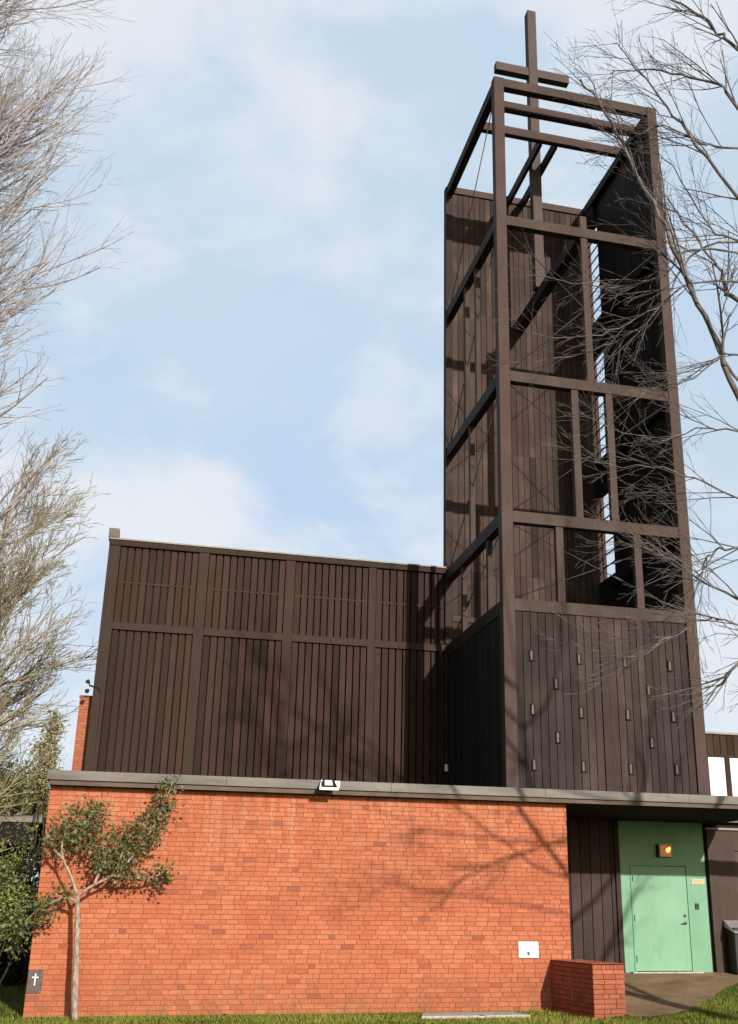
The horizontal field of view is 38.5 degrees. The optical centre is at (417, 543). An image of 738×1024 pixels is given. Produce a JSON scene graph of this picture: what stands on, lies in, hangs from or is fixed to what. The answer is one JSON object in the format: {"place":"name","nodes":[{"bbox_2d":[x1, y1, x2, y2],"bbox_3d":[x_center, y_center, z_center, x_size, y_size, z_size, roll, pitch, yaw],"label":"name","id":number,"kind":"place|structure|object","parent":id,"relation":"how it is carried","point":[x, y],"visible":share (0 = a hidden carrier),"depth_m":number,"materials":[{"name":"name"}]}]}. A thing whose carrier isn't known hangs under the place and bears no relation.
{"place":"outdoors","nodes":[
{"label":"outdoors","id":0,"kind":"place"},
{"bbox_2d":[0,910,737,1023],"bbox_3d":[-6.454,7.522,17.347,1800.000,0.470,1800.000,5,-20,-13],"label":"ground","id":1,"kind":"structure","parent":0,"point":[86,1021],"depth_m":17.79,"materials":[{"name":"green plant"}]},
{"bbox_2d":[0,771,24,859],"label":"hazel thicket","id":2,"kind":"object","parent":1,"relation":"on","point":[2,800],"visible":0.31,"depth_m":29.32,"materials":[{"name":"green plant"}]},
{"bbox_2d":[0,922,32,986],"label":"dark hedge","id":3,"kind":"object","parent":1,"relation":"on","point":[20,977],"visible":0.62,"depth_m":24.01,"materials":[{"name":"green plant"}]},
{"bbox_2d":[0,871,38,984],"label":"laurel shrub","id":4,"kind":"object","parent":1,"relation":"on","point":[17,895],"visible":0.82,"depth_m":18.68,"materials":[{"name":"green plant"}]},
{"bbox_2d":[0,859,40,980],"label":"grey green shrub","id":5,"kind":"object","parent":1,"relation":"on","point":[18,882],"visible":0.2,"depth_m":25.88,"materials":[{"name":"green plant"}]},
{"bbox_2d":[0,817,43,960],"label":"evergreen shrub","id":6,"kind":"object","parent":1,"relation":"on","point":[18,866],"visible":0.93,"depth_m":23.32,"materials":[{"name":"green plant"}]},
{"bbox_2d":[0,815,45,955],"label":"open shelter","id":7,"kind":"object","parent":1,"relation":"on","point":[10,820],"visible":0.5,"depth_m":27.28,"materials":[{"name":"metal"}]},
{"bbox_2d":[4,806,41,960],"bbox_3d":[-13.571,10.909,33.924,4.913,5.060,2.376,5,-20,-13],"label":"evergreen tree","id":8,"kind":"object","parent":1,"relation":"on","point":[24,866],"visible":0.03,"depth_m":33.94,"materials":[{"name":"green plant"}]},
{"bbox_2d":[0,744,48,889],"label":"evergreen tree","id":9,"kind":"object","parent":1,"relation":"on","point":[19,790],"visible":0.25,"depth_m":32.71,"materials":[{"name":"green plant"}]},
{"bbox_2d":[0,669,61,773],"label":"bare tree","id":10,"kind":"object","parent":1,"relation":"on","point":[23,728],"visible":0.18,"depth_m":36.71,"materials":[{"name":"plant"}]},
{"bbox_2d":[16,706,69,978],"bbox_3d":[-9.863,7.591,27.461,1.367,6.928,1.915,5,-20,-13],"label":"khaki conifer","id":11,"kind":"object","parent":1,"relation":"on","point":[42,781],"visible":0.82,"depth_m":27.66,"materials":[{"name":"green plant"}]},
{"bbox_2d":[0,426,109,872],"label":"bare tree","id":12,"kind":"object","parent":1,"relation":"on","point":[18,583],"visible":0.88,"depth_m":28.98,"materials":[{"name":"plant"}]},
{"bbox_2d":[0,0,141,652],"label":"bare tree","id":13,"kind":"object","parent":1,"relation":"on","point":[6,126],"visible":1,"depth_m":22.40,"materials":[{"name":"plant"}]},
{"bbox_2d":[72,695,91,770],"bbox_3d":[-8.825,7.409,26.924,0.323,6.930,1.175,5,-20,-13],"label":"brick chimney","id":14,"kind":"object","parent":1,"relation":"on","point":[81,736],"visible":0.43,"depth_m":27.22,"materials":[{"name":"brick"}]},
{"bbox_2d":[1,765,184,1019],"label":"young tree","id":15,"kind":"object","parent":1,"relation":"on","point":[102,865],"visible":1,"depth_m":17.81,"materials":[{"name":"green plant"}]},
{"bbox_2d":[84,528,445,784],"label":"timber hall","id":16,"kind":"structure","parent":1,"relation":"on","point":[222,661],"depth_m":28.61,"materials":[{"name":"brown wood"}]},
{"bbox_2d":[85,679,93,692],"bbox_3d":[-8.440,3.669,27.110,0.136,0.367,0.227,-6,-20,18],"label":"corner spotlight","id":17,"kind":"object","parent":16,"relation":"attached to","point":[88,682],"visible":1,"depth_m":27.09,"materials":[{"name":"metal"}]},
{"bbox_2d":[23,770,737,1016],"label":"entrance building","id":18,"kind":"structure","parent":1,"relation":"on","point":[287,896],"depth_m":19.23,"materials":[{"name":"orange brick"}]},
{"bbox_2d":[26,970,42,992],"bbox_3d":[-6.329,7.233,17.454,0.231,0.360,0.032,5,-20,-13],"label":"stone plaque","id":19,"kind":"object","parent":18,"relation":"attached to","point":[34,981],"visible":1,"depth_m":17.44,"materials":[{"name":"grey stone"}]},
{"bbox_2d":[319,780,339,789],"bbox_3d":[-1.609,4.410,19.305,0.408,0.207,0.250,5,-20,-13],"label":"floodlight","id":20,"kind":"object","parent":18,"relation":"attached to","point":[329,785],"visible":1,"depth_m":19.20,"materials":[{"name":"white plastic"}]},
{"bbox_2d":[518,942,538,957],"bbox_3d":[2.058,7.539,19.609,0.390,0.280,0.026,5,-20,-13],"label":"wall notice","id":21,"kind":"object","parent":18,"relation":"attached to","point":[528,950],"depth_m":19.60,"materials":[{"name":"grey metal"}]},
{"bbox_2d":[443,76,709,794],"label":"bell tower","id":22,"kind":"structure","parent":18,"relation":"on","point":[516,519],"depth_m":29.44,"materials":[{"name":"wood"}]},
{"bbox_2d":[494,10,568,291],"bbox_3d":[3.765,-12.935,34.201,2.560,10.858,0.300,5,-20,-13],"label":"rooftop cross","id":23,"kind":"object","parent":22,"relation":"on","point":[530,73],"visible":0.92,"depth_m":34.73,"materials":[{"name":"brown wood"}]},
{"bbox_2d":[529,649,534,660],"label":"window","id":24,"kind":"structure","parent":22,"relation":"in","point":[531,652],"depth_m":25.02,"materials":[{"name":"beige glass"}]},
{"bbox_2d":[530,703,536,714],"bbox_3d":[2.701,3.858,24.610,0.135,0.270,0.034,5,-20,-13],"label":"window","id":25,"kind":"structure","parent":22,"relation":"in","point":[533,706],"depth_m":24.60,"materials":[{"name":"beige glass"}]},
{"bbox_2d":[532,758,537,770],"bbox_3d":[2.688,5.058,24.193,0.135,0.270,0.034,5,-20,-13],"label":"window","id":26,"kind":"structure","parent":22,"relation":"in","point":[534,761],"depth_m":24.19,"materials":[{"name":"beige glass"}]},
{"bbox_2d":[554,677,559,688],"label":"window","id":27,"kind":"structure","parent":22,"relation":"in","point":[556,680],"depth_m":24.95,"materials":[{"name":"beige glass"}]},
{"bbox_2d":[555,731,561,742],"bbox_3d":[3.276,4.498,24.545,0.135,0.270,0.034,5,-20,-13],"label":"window","id":28,"kind":"structure","parent":22,"relation":"in","point":[558,733],"depth_m":24.54,"materials":[{"name":"beige glass"}]},
{"bbox_2d":[577,653,582,663],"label":"window","id":29,"kind":"structure","parent":22,"relation":"in","point":[579,655],"depth_m":25.30,"materials":[{"name":"beige glass"}]},
{"bbox_2d":[579,707,584,718],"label":"window","id":30,"kind":"structure","parent":22,"relation":"in","point":[581,709],"depth_m":24.87,"materials":[{"name":"beige glass"}]},
{"bbox_2d":[581,760,586,771],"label":"window","id":31,"kind":"structure","parent":22,"relation":"in","point":[583,762],"depth_m":24.46,"materials":[{"name":"beige glass"}]},
{"bbox_2d":[623,656,628,667],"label":"window","id":32,"kind":"structure","parent":22,"relation":"in","point":[624,664],"depth_m":25.56,"materials":[{"name":"beige glass"}]},
{"bbox_2d":[625,708,631,719],"bbox_3d":[5.026,4.065,25.166,0.135,0.270,0.034,5,-20,-13],"label":"window","id":33,"kind":"structure","parent":22,"relation":"in","point":[628,711],"depth_m":25.16,"materials":[{"name":"beige glass"}]},
{"bbox_2d":[628,763,634,774],"bbox_3d":[5.014,5.274,24.745,0.135,0.270,0.034,5,-20,-13],"label":"window","id":34,"kind":"structure","parent":22,"relation":"in","point":[631,765],"depth_m":24.73,"materials":[{"name":"beige glass"}]},
{"bbox_2d":[646,684,651,695],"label":"window","id":35,"kind":"structure","parent":22,"relation":"in","point":[648,689],"depth_m":25.50,"materials":[{"name":"beige glass"}]},
{"bbox_2d":[649,737,655,747],"bbox_3d":[5.582,4.721,25.089,0.135,0.270,0.034,5,-20,-13],"label":"window","id":36,"kind":"structure","parent":22,"relation":"in","point":[652,739],"depth_m":25.08,"materials":[{"name":"beige glass"}]},
{"bbox_2d":[667,660,673,671],"bbox_3d":[6.191,2.991,25.850,0.135,0.270,0.034,5,-20,-13],"label":"window","id":37,"kind":"structure","parent":22,"relation":"in","point":[670,663],"depth_m":25.84,"materials":[{"name":"beige glass"}]},
{"bbox_2d":[671,711,676,721],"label":"window","id":38,"kind":"structure","parent":22,"relation":"in","point":[673,718],"depth_m":25.43,"materials":[{"name":"beige glass"}]},
{"bbox_2d":[675,764,680,775],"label":"window","id":39,"kind":"structure","parent":22,"relation":"in","point":[677,766],"depth_m":25.01,"materials":[{"name":"beige glass"}]},
{"bbox_2d":[632,866,691,970],"bbox_3d":[5.486,8.408,23.730,1.348,2.218,0.113,5,-20,-13],"label":"door","id":40,"kind":"structure","parent":18,"relation":"in","point":[661,919],"depth_m":23.74,"materials":[{"name":"green paint"}]},
{"bbox_2d":[656,844,671,857],"bbox_3d":[5.648,7.027,24.180,0.330,0.290,0.169,5,-20,-13],"label":"entrance lamp","id":41,"kind":"object","parent":18,"relation":"attached to","point":[663,850],"visible":1,"depth_m":24.12,"materials":[{"name":"glass"}]},
{"bbox_2d":[691,879,703,883],"bbox_3d":[6.432,7.754,24.225,0.320,0.110,0.014,5,-20,-13],"label":"door plate","id":42,"kind":"object","parent":18,"relation":"attached to","point":[697,881],"depth_m":24.22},
{"bbox_2d":[705,731,737,795],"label":"clerestory wing","id":43,"kind":"structure","parent":18,"relation":"on","point":[722,752],"depth_m":30.99,"materials":[{"name":"brown wood"}]},
{"bbox_2d":[707,754,729,795],"bbox_3d":[8.742,6.785,30.834,0.695,1.218,0.120,5,-20,-13],"label":"window","id":44,"kind":"structure","parent":43,"relation":"in","point":[717,764],"depth_m":30.84,"materials":[{"name":"white glass"}]},
{"bbox_2d":[727,755,737,795],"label":"window","id":45,"kind":"structure","parent":43,"relation":"in","point":[732,760],"depth_m":30.96,"materials":[{"name":"white glass"}]},
{"bbox_2d":[734,852,737,890],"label":"side door","id":46,"kind":"structure","parent":18,"relation":"in","point":[735,853],"depth_m":24.58,"materials":[{"name":"brown wood"}]},
{"bbox_2d":[422,1012,529,1018],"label":"stone slab","id":47,"kind":"structure","parent":1,"relation":"on","point":[445,1015],"depth_m":18.00,"materials":[{"name":"concrete"}]},
{"bbox_2d":[551,959,625,1018],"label":"brick wall","id":48,"kind":"structure","parent":1,"relation":"on","point":[588,988],"depth_m":18.34,"materials":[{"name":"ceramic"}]},
{"bbox_2d":[475,0,737,723],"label":"bare tree","id":49,"kind":"object","parent":1,"relation":"on","point":[689,285],"visible":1,"depth_m":15.24,"materials":[{"name":"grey plant"}]},
{"bbox_2d":[0,0,737,905],"label":"sky","id":50,"kind":"structure","parent":0,"point":[260,366],"materials":[{"name":"blue"}]},
{"bbox_2d":[624,972,737,1015],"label":"path","id":51,"kind":"structure","parent":0,"point":[651,994],"depth_m":20.95,"materials":[{"name":"beige concrete"}]},
{"bbox_2d":[723,920,737,973],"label":"litter bin","id":52,"kind":"object","parent":51,"relation":"on","point":[731,927],"visible":1,"depth_m":23.58,"materials":[{"name":"black plastic"}]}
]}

